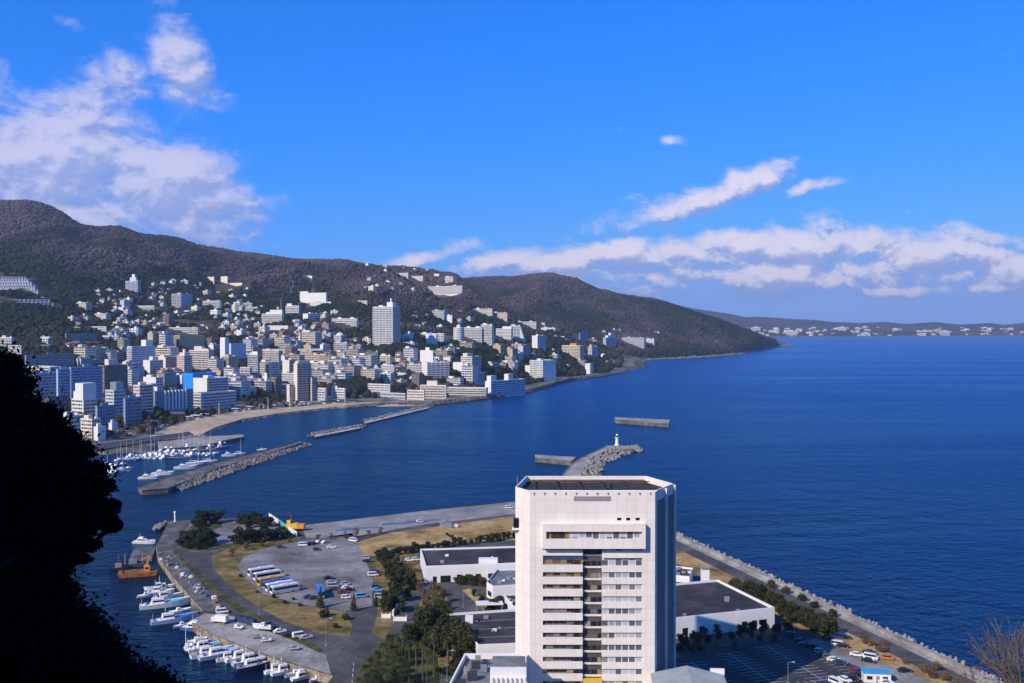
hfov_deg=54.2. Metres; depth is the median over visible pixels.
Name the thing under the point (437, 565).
conference hall
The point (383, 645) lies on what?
palm tree
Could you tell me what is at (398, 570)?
broadleaf tree
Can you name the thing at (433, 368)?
hotel building
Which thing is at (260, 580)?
coach bus
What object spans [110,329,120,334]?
house
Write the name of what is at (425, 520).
blue tarpaulin
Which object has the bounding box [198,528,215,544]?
pine tree
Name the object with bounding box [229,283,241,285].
retaining terrace
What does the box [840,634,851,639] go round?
parked car
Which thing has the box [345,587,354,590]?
parked car
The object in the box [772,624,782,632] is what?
broadleaf tree
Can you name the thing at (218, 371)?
apartment building
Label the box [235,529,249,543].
pine tree
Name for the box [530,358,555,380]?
hotel building
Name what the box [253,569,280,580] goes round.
coach bus
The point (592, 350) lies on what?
hotel building
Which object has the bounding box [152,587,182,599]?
fishing boat
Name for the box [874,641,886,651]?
bare tree
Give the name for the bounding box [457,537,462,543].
broadleaf tree
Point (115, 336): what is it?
apartment house
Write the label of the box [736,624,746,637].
broadleaf tree
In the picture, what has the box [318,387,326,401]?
hotel building
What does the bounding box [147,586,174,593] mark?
fishing boat
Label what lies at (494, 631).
workshop building
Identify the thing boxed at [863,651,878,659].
parked van
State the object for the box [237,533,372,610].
gravel lot
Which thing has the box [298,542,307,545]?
parked van
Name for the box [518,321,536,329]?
apartment building
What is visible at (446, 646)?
broadleaf tree
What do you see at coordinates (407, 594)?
broadleaf tree
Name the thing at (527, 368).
annexe building
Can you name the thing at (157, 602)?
fishing boat
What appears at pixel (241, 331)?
apartment house
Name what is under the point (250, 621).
tarped pile
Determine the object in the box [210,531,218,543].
pine tree
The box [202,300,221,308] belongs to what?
hotel building
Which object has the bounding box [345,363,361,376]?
apartment building
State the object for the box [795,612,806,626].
broadleaf tree
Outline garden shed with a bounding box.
[439,520,457,527]
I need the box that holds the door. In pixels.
[440,575,450,581]
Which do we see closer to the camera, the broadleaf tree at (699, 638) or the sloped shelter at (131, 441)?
the broadleaf tree at (699, 638)
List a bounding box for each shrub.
[317,608,329,617]
[341,613,349,619]
[445,667,451,674]
[676,644,684,651]
[697,644,703,649]
[756,634,762,640]
[766,579,776,586]
[770,633,777,640]
[781,586,790,592]
[797,593,807,600]
[809,600,819,607]
[828,608,837,616]
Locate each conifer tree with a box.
[235,509,242,523]
[241,511,245,523]
[315,586,324,607]
[349,593,357,610]
[373,593,378,606]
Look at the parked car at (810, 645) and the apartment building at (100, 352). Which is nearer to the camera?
the parked car at (810, 645)
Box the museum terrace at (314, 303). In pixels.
[310,302,331,305]
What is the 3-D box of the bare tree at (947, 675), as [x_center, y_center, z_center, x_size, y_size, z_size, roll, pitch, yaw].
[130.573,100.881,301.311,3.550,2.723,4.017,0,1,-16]
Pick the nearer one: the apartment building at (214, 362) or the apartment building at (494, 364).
the apartment building at (214, 362)
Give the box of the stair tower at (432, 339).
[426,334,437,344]
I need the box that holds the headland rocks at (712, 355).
[645,344,794,360]
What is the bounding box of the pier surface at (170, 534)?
[157,521,185,547]
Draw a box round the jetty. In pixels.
[535,455,575,464]
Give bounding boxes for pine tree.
[175,537,185,546]
[179,530,194,541]
[184,538,194,547]
[189,529,198,536]
[190,538,203,548]
[191,510,208,523]
[191,518,199,526]
[193,533,212,544]
[194,523,204,532]
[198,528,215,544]
[203,510,215,524]
[209,509,225,522]
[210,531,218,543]
[228,534,235,542]
[233,526,248,543]
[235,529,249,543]
[245,520,251,526]
[245,527,259,542]
[249,518,261,527]
[249,533,261,542]
[250,511,262,516]
[252,516,263,526]
[253,526,265,541]
[258,522,267,528]
[259,527,274,540]
[263,517,273,526]
[267,531,275,539]
[271,527,281,539]
[276,526,290,537]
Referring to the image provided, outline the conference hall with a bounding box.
[420,546,514,582]
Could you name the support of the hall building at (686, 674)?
on the ground at (343, 654)
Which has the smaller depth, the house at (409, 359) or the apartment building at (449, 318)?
the house at (409, 359)
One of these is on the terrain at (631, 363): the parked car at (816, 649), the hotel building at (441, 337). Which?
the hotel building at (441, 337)
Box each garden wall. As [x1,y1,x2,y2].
[381,612,390,617]
[392,591,403,615]
[393,615,406,620]
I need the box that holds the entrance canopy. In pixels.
[475,600,502,610]
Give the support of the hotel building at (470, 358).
on the terrain at (631, 363)
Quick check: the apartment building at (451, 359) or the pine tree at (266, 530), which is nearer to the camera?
the pine tree at (266, 530)
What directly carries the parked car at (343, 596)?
on the gravel lot at (307, 568)
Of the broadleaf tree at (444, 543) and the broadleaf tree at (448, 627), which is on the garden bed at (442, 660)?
the broadleaf tree at (448, 627)
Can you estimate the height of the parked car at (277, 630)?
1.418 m
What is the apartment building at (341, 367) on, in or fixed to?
on the terrain at (631, 363)
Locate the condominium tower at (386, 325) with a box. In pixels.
[373,298,400,345]
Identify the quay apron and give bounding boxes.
[193,614,330,673]
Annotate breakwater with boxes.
[138,441,302,494]
[314,427,360,438]
[364,407,428,424]
[615,417,669,426]
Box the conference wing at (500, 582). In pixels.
[485,568,514,598]
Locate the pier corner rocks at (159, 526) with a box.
[152,520,167,530]
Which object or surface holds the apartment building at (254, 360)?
on the terrain at (631, 363)
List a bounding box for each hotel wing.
[287,384,293,401]
[310,377,316,400]
[407,390,424,400]
[447,387,487,396]
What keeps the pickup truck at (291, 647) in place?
on the quay apron
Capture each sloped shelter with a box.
[97,442,116,448]
[98,443,109,448]
[105,441,123,447]
[112,440,130,446]
[123,439,136,445]
[127,438,143,444]
[134,437,149,443]
[143,436,156,442]
[150,435,163,441]
[157,435,169,441]
[163,434,175,440]
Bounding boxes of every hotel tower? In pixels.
[481,323,493,345]
[512,476,675,682]
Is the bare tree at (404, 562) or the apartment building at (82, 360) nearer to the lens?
the bare tree at (404, 562)
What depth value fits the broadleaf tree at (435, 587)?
391.65 m
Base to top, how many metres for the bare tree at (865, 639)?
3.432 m
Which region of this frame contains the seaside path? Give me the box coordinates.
[676,538,985,682]
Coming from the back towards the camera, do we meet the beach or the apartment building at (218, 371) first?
the apartment building at (218, 371)
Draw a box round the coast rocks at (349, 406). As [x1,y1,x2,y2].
[344,370,625,407]
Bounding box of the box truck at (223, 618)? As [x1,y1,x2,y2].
[211,614,228,623]
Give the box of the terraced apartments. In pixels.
[0,277,52,305]
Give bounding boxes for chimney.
[700,567,709,580]
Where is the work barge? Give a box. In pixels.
[117,555,157,577]
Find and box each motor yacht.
[132,536,155,543]
[138,474,159,478]
[150,469,174,474]
[159,452,169,458]
[173,464,197,469]
[179,615,198,630]
[214,444,228,448]
[221,452,238,456]
[290,663,308,681]
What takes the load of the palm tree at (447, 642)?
on the garden bed at (442, 660)
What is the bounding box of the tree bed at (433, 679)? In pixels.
[368,632,439,682]
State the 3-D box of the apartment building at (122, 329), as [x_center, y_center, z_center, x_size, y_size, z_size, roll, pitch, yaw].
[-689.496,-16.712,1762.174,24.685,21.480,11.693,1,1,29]
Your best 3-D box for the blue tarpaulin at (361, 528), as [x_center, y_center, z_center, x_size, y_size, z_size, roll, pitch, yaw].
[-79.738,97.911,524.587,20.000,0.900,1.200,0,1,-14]
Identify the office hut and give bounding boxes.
[860,668,891,682]
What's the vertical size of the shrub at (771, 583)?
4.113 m
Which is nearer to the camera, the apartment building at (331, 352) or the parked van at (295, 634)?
the parked van at (295, 634)
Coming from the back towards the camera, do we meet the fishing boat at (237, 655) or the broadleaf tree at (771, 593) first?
the broadleaf tree at (771, 593)
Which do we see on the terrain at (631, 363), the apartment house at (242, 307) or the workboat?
the apartment house at (242, 307)
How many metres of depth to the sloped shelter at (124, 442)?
887.61 m
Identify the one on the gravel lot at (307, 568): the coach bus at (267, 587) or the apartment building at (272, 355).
the coach bus at (267, 587)
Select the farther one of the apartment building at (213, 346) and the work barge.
the apartment building at (213, 346)
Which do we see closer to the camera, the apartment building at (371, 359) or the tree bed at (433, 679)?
the tree bed at (433, 679)
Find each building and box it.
[0,335,13,346]
[8,345,21,354]
[25,352,73,367]
[27,365,60,371]
[33,370,55,397]
[56,366,70,397]
[63,411,84,431]
[65,333,96,340]
[69,364,102,400]
[71,382,96,414]
[74,345,96,358]
[75,301,91,310]
[76,357,91,365]
[92,346,106,360]
[92,359,100,365]
[94,312,110,319]
[95,402,114,426]
[98,359,127,393]
[104,350,116,359]
[105,382,125,415]
[113,326,127,332]
[113,350,124,360]
[117,337,130,347]
[122,360,141,376]
[123,361,138,368]
[123,395,141,426]
[125,274,140,292]
[126,340,154,365]
[128,367,138,385]
[133,382,153,413]
[138,306,154,311]
[143,356,162,373]
[143,374,162,390]
[147,331,160,343]
[153,387,192,410]
[155,345,178,356]
[156,370,173,385]
[158,355,176,367]
[159,331,173,345]
[162,314,173,325]
[164,369,182,375]
[169,326,199,334]
[171,293,191,307]
[174,335,204,348]
[174,376,176,385]
[175,373,182,385]
[177,349,191,372]
[183,372,215,388]
[189,346,213,369]
[193,375,228,391]
[193,390,235,408]
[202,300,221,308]
[205,337,214,347]
[208,356,223,369]
[209,343,219,349]
[212,368,223,375]
[220,337,228,357]
[222,354,237,367]
[224,365,238,376]
[225,372,244,378]
[228,378,249,398]
[229,343,245,359]
[229,374,246,379]
[230,324,241,330]
[240,367,251,375]
[243,337,257,353]
[247,376,263,385]
[248,346,262,354]
[248,352,259,377]
[255,337,268,348]
[255,378,271,395]
[260,360,279,378]
[262,310,283,324]
[263,348,280,369]
[267,377,281,393]
[275,335,290,345]
[279,330,288,336]
[279,342,293,348]
[281,355,288,364]
[281,371,293,383]
[282,358,296,372]
[282,383,287,389]
[285,346,297,355]
[286,303,300,313]
[288,353,304,360]
[291,339,301,346]
[294,361,310,401]
[300,291,327,302]
[300,350,312,359]
[302,330,321,345]
[303,312,320,319]
[304,343,317,348]
[310,360,319,368]
[311,368,327,377]
[312,353,321,361]
[318,362,333,372]
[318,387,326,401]
[319,354,332,361]
[319,376,339,383]
[320,343,329,352]
[322,322,332,328]
[323,350,335,355]
[323,373,337,378]
[328,356,348,364]
[331,382,345,398]
[332,317,358,326]
[332,362,341,371]
[334,333,345,341]
[334,341,348,351]
[334,370,351,378]
[335,364,345,371]
[336,350,345,356]
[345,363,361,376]
[346,346,363,357]
[349,344,362,347]
[350,356,365,364]
[356,353,377,365]
[359,364,373,368]
[360,367,379,379]
[365,350,379,360]
[368,383,390,392]
[380,354,391,364]
[380,392,405,399]
[381,363,394,372]
[399,273,408,278]
[404,346,417,360]
[407,362,421,372]
[409,276,423,280]
[411,372,424,386]
[420,332,445,341]
[420,347,433,361]
[420,381,446,399]
[421,360,448,379]
[428,285,462,295]
[432,309,447,319]
[434,349,451,356]
[443,356,455,362]
[446,376,463,385]
[447,314,452,322]
[448,347,457,355]
[449,609,514,652]
[450,653,526,682]
[453,362,464,371]
[460,341,475,348]
[461,353,480,371]
[462,363,477,384]
[463,326,482,342]
[475,308,492,316]
[478,370,484,384]
[485,374,524,396]
[488,361,498,367]
[493,312,507,321]
[493,343,505,353]
[496,326,512,340]
[503,360,517,369]
[505,347,517,359]
[505,355,515,361]
[511,324,525,341]
[517,344,528,355]
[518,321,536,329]
[518,353,523,359]
[525,365,529,372]
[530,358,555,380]
[532,334,545,350]
[541,327,555,331]
[549,354,560,358]
[562,343,583,359]
[577,359,587,365]
[579,332,587,341]
[588,344,597,357]
[603,333,615,347]
[622,337,645,347]
[646,338,655,344]
[650,665,726,682]
[676,580,774,637]
[751,326,759,330]
[786,330,796,334]
[837,326,846,330]
[939,331,949,335]
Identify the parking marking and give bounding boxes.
[684,645,912,682]
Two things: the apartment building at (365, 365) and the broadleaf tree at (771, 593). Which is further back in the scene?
the apartment building at (365, 365)
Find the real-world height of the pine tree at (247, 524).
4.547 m
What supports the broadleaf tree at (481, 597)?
on the island bed at (476, 598)
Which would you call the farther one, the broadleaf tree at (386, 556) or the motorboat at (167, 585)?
the broadleaf tree at (386, 556)
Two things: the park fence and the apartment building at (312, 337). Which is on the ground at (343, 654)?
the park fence
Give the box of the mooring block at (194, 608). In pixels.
[191,605,200,613]
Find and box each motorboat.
[136,592,156,597]
[154,583,174,587]
[167,607,190,613]
[172,621,188,627]
[186,636,207,642]
[252,622,272,629]
[283,669,297,677]
[308,675,317,682]
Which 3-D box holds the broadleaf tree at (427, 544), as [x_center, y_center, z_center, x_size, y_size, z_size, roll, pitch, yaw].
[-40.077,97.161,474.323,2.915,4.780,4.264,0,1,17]
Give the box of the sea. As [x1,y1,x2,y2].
[71,336,1023,682]
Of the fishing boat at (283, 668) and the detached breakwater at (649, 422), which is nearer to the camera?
the fishing boat at (283, 668)
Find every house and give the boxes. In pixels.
[42,337,52,343]
[65,342,73,347]
[68,315,76,320]
[99,298,105,302]
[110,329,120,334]
[110,333,122,341]
[119,305,129,309]
[120,299,130,306]
[123,309,132,314]
[129,327,141,336]
[149,296,156,301]
[156,322,165,326]
[160,302,166,307]
[191,305,200,310]
[203,289,211,294]
[210,308,220,315]
[223,312,231,319]
[231,303,239,310]
[235,320,242,324]
[237,328,246,335]
[239,305,246,310]
[244,301,252,306]
[245,305,253,311]
[250,384,255,392]
[254,322,262,327]
[258,325,269,331]
[270,333,277,337]
[294,321,301,325]
[362,337,372,343]
[368,285,376,290]
[380,371,393,381]
[395,356,403,361]
[396,370,405,374]
[399,360,406,365]
[400,333,412,341]
[407,357,413,361]
[434,354,442,360]
[466,316,473,322]
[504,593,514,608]
[676,566,692,582]
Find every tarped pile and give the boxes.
[234,615,243,621]
[240,616,250,623]
[246,618,257,625]
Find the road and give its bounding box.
[676,541,975,682]
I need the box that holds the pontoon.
[140,455,189,459]
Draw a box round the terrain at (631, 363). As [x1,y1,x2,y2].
[0,205,644,454]
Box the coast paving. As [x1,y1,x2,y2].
[303,502,514,537]
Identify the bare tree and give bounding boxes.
[228,547,238,555]
[241,541,249,549]
[352,528,359,536]
[399,556,406,564]
[407,562,415,570]
[411,578,419,587]
[416,581,424,590]
[421,590,428,599]
[429,580,433,590]
[861,634,869,643]
[866,639,877,645]
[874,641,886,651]
[918,664,928,672]
[924,668,938,677]
[929,661,942,670]
[937,671,949,679]
[939,613,1023,682]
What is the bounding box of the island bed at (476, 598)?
[463,588,490,610]
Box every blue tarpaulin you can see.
[335,529,354,531]
[341,527,377,528]
[382,520,427,524]
[406,519,437,521]
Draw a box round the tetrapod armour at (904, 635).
[676,531,1003,682]
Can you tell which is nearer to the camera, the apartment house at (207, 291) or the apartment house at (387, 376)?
the apartment house at (387, 376)
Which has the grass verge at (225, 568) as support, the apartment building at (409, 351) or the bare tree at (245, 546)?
the bare tree at (245, 546)
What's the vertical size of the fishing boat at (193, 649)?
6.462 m
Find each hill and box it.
[472,279,788,358]
[682,306,1023,336]
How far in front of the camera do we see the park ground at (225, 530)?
523.27 m
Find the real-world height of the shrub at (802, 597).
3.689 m
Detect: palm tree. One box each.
[351,676,366,682]
[356,662,371,676]
[358,672,376,682]
[361,656,379,672]
[365,666,383,682]
[370,649,385,660]
[373,659,388,682]
[374,641,390,664]
[377,664,396,682]
[382,633,395,646]
[382,653,395,667]
[386,643,403,659]
[387,659,397,682]
[390,663,406,682]
[393,635,406,657]
[396,656,410,681]
[398,629,406,657]
[404,640,412,681]
[411,641,419,682]
[417,639,427,682]
[422,648,431,682]
[429,630,438,675]
[440,636,452,663]
[689,630,697,651]
[702,627,710,649]
[712,624,720,647]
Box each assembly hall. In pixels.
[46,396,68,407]
[268,325,289,329]
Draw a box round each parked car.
[273,628,286,633]
[282,632,290,637]
[299,634,312,639]
[308,595,316,599]
[324,575,333,579]
[329,586,340,590]
[337,589,348,593]
[341,581,349,584]
[341,594,350,598]
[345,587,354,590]
[371,587,382,591]
[794,637,807,641]
[798,641,807,646]
[806,643,817,647]
[814,647,825,651]
[816,651,829,655]
[822,635,835,639]
[823,653,831,659]
[826,656,840,660]
[832,659,847,664]
[835,642,850,647]
[837,675,852,682]
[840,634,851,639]
[846,674,860,681]
[848,667,860,672]
[849,651,862,656]
[854,670,860,676]
[861,657,876,663]
[862,649,877,653]
[877,679,894,682]
[882,654,893,660]
[897,667,912,672]
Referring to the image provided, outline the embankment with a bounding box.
[349,371,617,404]
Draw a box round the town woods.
[0,285,623,437]
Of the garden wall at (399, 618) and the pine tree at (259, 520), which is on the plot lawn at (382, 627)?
the garden wall at (399, 618)
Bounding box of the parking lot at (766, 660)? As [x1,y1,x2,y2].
[676,638,864,682]
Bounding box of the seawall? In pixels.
[676,533,1001,682]
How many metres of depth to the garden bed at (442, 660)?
321.81 m
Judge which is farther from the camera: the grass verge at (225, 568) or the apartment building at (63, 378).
the apartment building at (63, 378)
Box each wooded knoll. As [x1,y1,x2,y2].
[58,345,126,363]
[250,377,293,400]
[319,372,381,396]
[345,337,422,355]
[382,372,464,383]
[398,341,447,357]
[449,340,508,366]
[481,356,511,378]
[530,328,572,353]
[556,358,585,376]
[583,349,615,373]
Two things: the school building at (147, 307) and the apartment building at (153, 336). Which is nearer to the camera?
the apartment building at (153, 336)
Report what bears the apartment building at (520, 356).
on the terrain at (631, 363)
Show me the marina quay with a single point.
(192, 441)
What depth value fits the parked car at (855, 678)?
300.63 m
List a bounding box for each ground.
[156,501,979,682]
[178,521,282,551]
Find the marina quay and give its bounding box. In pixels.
[158,434,243,450]
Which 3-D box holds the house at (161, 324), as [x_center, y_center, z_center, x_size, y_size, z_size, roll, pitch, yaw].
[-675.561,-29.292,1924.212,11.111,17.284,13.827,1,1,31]
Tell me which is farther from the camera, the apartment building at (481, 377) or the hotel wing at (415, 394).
the apartment building at (481, 377)
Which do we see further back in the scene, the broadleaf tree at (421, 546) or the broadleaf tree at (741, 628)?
the broadleaf tree at (421, 546)
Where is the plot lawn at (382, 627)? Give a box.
[366,551,421,638]
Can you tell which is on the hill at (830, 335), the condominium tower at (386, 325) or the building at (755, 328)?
the building at (755, 328)
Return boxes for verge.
[174,552,322,652]
[212,537,351,636]
[676,548,949,682]
[808,638,930,682]
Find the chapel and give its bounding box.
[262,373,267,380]
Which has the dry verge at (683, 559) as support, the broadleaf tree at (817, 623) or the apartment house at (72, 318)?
the broadleaf tree at (817, 623)
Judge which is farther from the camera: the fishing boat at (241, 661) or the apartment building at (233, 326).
the apartment building at (233, 326)
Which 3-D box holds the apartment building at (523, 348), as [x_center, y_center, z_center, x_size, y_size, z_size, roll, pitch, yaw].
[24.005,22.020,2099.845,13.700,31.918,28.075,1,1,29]
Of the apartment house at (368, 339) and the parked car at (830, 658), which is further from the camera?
the apartment house at (368, 339)
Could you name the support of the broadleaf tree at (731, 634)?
on the ground at (343, 654)
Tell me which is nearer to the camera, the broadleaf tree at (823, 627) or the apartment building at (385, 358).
the broadleaf tree at (823, 627)
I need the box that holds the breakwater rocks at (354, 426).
[307,405,432,436]
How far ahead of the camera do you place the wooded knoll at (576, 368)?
2139.62 m
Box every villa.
[91,326,106,332]
[93,423,105,440]
[108,420,117,430]
[207,277,214,283]
[221,276,227,283]
[445,276,453,282]
[585,363,592,373]
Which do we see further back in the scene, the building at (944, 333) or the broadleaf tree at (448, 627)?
the building at (944, 333)
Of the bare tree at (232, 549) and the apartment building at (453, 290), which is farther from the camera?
the apartment building at (453, 290)
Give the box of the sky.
[0,0,1023,324]
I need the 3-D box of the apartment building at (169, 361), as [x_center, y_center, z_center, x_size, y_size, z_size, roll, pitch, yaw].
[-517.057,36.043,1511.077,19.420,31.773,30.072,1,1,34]
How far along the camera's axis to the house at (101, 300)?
2163.47 m
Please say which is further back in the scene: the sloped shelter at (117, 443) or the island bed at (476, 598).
the sloped shelter at (117, 443)
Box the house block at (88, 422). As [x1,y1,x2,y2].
[80,415,100,437]
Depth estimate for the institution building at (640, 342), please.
3270.56 m
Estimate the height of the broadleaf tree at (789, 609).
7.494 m
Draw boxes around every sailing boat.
[114,442,124,460]
[183,626,187,652]
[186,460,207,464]
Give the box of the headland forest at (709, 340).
[463,272,779,357]
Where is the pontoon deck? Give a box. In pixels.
[130,547,155,560]
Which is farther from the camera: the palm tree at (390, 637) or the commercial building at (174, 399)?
the commercial building at (174, 399)
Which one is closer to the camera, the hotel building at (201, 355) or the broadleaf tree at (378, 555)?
the broadleaf tree at (378, 555)
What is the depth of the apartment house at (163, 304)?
2223.94 m
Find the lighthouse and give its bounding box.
[615,434,618,445]
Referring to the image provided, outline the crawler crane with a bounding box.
[286,512,304,530]
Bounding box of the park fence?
[269,513,296,535]
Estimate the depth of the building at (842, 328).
10314.11 m
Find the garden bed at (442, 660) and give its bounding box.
[419,591,454,666]
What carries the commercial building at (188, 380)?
on the terrain at (631, 363)
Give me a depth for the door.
415.91 m
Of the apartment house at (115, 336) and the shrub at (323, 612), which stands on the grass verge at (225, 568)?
the shrub at (323, 612)
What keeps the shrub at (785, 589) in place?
on the ground at (343, 654)
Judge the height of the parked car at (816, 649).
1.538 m
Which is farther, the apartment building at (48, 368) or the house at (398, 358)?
the house at (398, 358)
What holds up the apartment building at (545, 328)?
on the terrain at (631, 363)
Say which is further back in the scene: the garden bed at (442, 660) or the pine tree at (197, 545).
the pine tree at (197, 545)
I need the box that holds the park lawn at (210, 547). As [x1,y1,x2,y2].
[180,522,299,551]
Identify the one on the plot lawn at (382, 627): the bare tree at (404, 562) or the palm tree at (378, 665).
the bare tree at (404, 562)
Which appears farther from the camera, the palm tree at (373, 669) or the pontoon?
the pontoon
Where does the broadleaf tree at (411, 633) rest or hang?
on the tree bed at (433, 679)
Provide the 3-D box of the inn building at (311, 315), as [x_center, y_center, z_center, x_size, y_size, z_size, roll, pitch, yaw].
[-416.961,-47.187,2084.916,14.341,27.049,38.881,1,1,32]
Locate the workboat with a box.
[110,555,131,569]
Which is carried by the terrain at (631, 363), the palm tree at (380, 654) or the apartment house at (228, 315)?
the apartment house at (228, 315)
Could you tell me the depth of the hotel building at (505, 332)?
2304.54 m
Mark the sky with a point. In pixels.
(852, 161)
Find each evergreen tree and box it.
[0,340,123,650]
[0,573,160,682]
[125,652,185,682]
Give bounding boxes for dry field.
[357,516,514,555]
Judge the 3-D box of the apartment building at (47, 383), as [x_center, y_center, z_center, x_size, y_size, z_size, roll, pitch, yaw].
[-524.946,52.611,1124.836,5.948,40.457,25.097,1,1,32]
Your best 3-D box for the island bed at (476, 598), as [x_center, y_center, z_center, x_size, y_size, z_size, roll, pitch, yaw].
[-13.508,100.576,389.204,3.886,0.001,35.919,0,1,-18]
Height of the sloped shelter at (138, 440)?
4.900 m
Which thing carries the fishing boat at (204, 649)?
on the sea
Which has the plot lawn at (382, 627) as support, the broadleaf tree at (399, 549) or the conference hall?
the broadleaf tree at (399, 549)
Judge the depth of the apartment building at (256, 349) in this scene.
1720.10 m
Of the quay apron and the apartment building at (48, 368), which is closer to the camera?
the quay apron
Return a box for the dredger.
[124,553,148,566]
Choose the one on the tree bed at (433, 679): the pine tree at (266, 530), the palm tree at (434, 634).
the palm tree at (434, 634)
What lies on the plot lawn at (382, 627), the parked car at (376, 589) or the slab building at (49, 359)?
the parked car at (376, 589)
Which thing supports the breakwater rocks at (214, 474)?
on the harbour breakwater at (162, 486)
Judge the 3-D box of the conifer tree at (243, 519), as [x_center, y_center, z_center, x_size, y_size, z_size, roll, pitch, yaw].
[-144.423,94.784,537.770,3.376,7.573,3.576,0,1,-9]
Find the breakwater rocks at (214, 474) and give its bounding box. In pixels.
[172,441,311,490]
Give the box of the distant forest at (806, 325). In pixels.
[691,309,1023,335]
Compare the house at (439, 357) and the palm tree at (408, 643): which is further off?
the house at (439, 357)
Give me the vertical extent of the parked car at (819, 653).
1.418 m
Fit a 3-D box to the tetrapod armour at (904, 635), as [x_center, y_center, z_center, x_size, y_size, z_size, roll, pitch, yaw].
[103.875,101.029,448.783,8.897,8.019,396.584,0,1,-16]
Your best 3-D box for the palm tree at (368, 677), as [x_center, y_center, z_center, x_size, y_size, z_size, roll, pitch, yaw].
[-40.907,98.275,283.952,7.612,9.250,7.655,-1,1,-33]
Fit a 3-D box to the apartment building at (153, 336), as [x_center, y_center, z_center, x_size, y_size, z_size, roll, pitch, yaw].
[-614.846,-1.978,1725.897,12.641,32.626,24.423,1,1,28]
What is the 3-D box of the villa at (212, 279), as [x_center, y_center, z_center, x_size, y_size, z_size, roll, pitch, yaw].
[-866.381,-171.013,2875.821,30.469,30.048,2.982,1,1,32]
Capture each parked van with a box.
[216,607,227,613]
[292,631,304,637]
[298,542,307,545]
[327,582,338,587]
[349,537,357,541]
[355,592,366,597]
[367,571,377,576]
[784,630,797,637]
[828,675,842,682]
[830,632,843,638]
[831,639,842,645]
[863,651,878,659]
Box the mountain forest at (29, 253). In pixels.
[0,199,534,321]
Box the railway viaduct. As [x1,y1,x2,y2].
[246,349,321,352]
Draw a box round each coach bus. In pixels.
[247,565,274,576]
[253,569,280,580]
[257,574,285,585]
[261,577,289,588]
[265,579,293,591]
[270,582,298,594]
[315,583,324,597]
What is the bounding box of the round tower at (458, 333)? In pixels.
[453,324,463,342]
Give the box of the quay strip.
[158,549,221,610]
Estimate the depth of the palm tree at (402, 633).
311.80 m
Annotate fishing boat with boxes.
[139,596,189,609]
[144,576,165,589]
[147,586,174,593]
[150,606,197,625]
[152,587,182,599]
[186,636,215,646]
[187,633,222,652]
[189,639,232,659]
[197,640,238,661]
[216,646,246,662]
[224,645,244,663]
[231,648,256,666]
[234,651,269,672]
[250,656,265,662]
[264,662,279,674]
[270,659,291,676]
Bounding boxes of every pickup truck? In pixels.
[234,623,243,629]
[252,633,261,638]
[261,636,271,642]
[289,644,298,650]
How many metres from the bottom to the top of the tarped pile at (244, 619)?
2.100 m
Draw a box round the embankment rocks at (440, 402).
[350,371,619,407]
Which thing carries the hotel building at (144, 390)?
on the terrain at (631, 363)
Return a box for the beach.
[151,402,429,442]
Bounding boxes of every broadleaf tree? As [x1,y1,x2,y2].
[376,552,382,560]
[378,597,386,611]
[380,552,393,564]
[381,590,389,597]
[383,562,391,579]
[383,593,398,610]
[386,554,400,567]
[387,581,397,593]
[388,567,395,575]
[390,574,407,585]
[391,581,404,596]
[394,565,408,576]
[395,547,402,553]
[396,598,405,612]
[401,623,419,647]
[403,568,416,587]
[403,589,411,599]
[406,546,413,552]
[412,541,417,551]
[412,614,425,636]
[413,625,436,645]
[414,603,436,626]
[416,544,425,550]
[421,597,428,605]
[421,631,446,654]
[425,541,430,548]
[428,609,451,635]
[429,583,441,593]
[431,590,440,600]
[432,600,449,609]
[437,588,446,599]
[437,607,453,618]
[438,637,451,653]
[440,540,447,546]
[441,615,462,645]
[446,622,473,645]
[449,645,467,669]
[451,537,456,545]
[453,576,462,583]
[456,630,477,652]
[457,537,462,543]
[458,649,472,657]
[460,575,466,583]
[465,574,473,583]
[470,575,481,584]
[477,535,484,541]
[477,577,486,585]
[478,595,484,600]
[483,534,491,541]
[488,598,499,609]
[490,533,495,540]
[494,595,503,607]
[495,532,501,540]
[505,531,511,538]
[676,633,688,645]
[689,632,701,643]
[703,634,710,641]
[715,630,721,639]
[728,631,735,638]
[730,578,741,587]
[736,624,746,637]
[737,582,745,592]
[743,579,759,593]
[746,621,757,636]
[749,582,757,594]
[752,584,767,600]
[759,619,769,634]
[764,590,775,606]
[765,594,774,606]
[771,593,788,606]
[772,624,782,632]
[775,600,790,617]
[780,619,794,630]
[784,600,799,611]
[784,604,797,622]
[790,609,800,623]
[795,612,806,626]
[800,605,815,627]
[805,618,815,631]
[808,612,828,630]
[812,616,820,633]
[818,615,838,634]
[818,618,832,635]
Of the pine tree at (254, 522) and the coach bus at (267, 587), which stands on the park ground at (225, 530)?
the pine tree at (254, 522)
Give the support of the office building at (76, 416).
on the terrain at (631, 363)
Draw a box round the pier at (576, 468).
[563,446,632,475]
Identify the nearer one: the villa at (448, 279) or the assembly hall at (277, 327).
the assembly hall at (277, 327)
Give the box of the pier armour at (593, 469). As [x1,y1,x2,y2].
[582,444,643,475]
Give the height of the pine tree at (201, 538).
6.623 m
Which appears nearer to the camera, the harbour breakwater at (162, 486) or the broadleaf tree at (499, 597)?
the broadleaf tree at (499, 597)
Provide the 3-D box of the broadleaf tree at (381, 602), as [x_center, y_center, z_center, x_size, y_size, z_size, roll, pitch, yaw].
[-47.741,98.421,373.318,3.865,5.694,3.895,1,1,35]

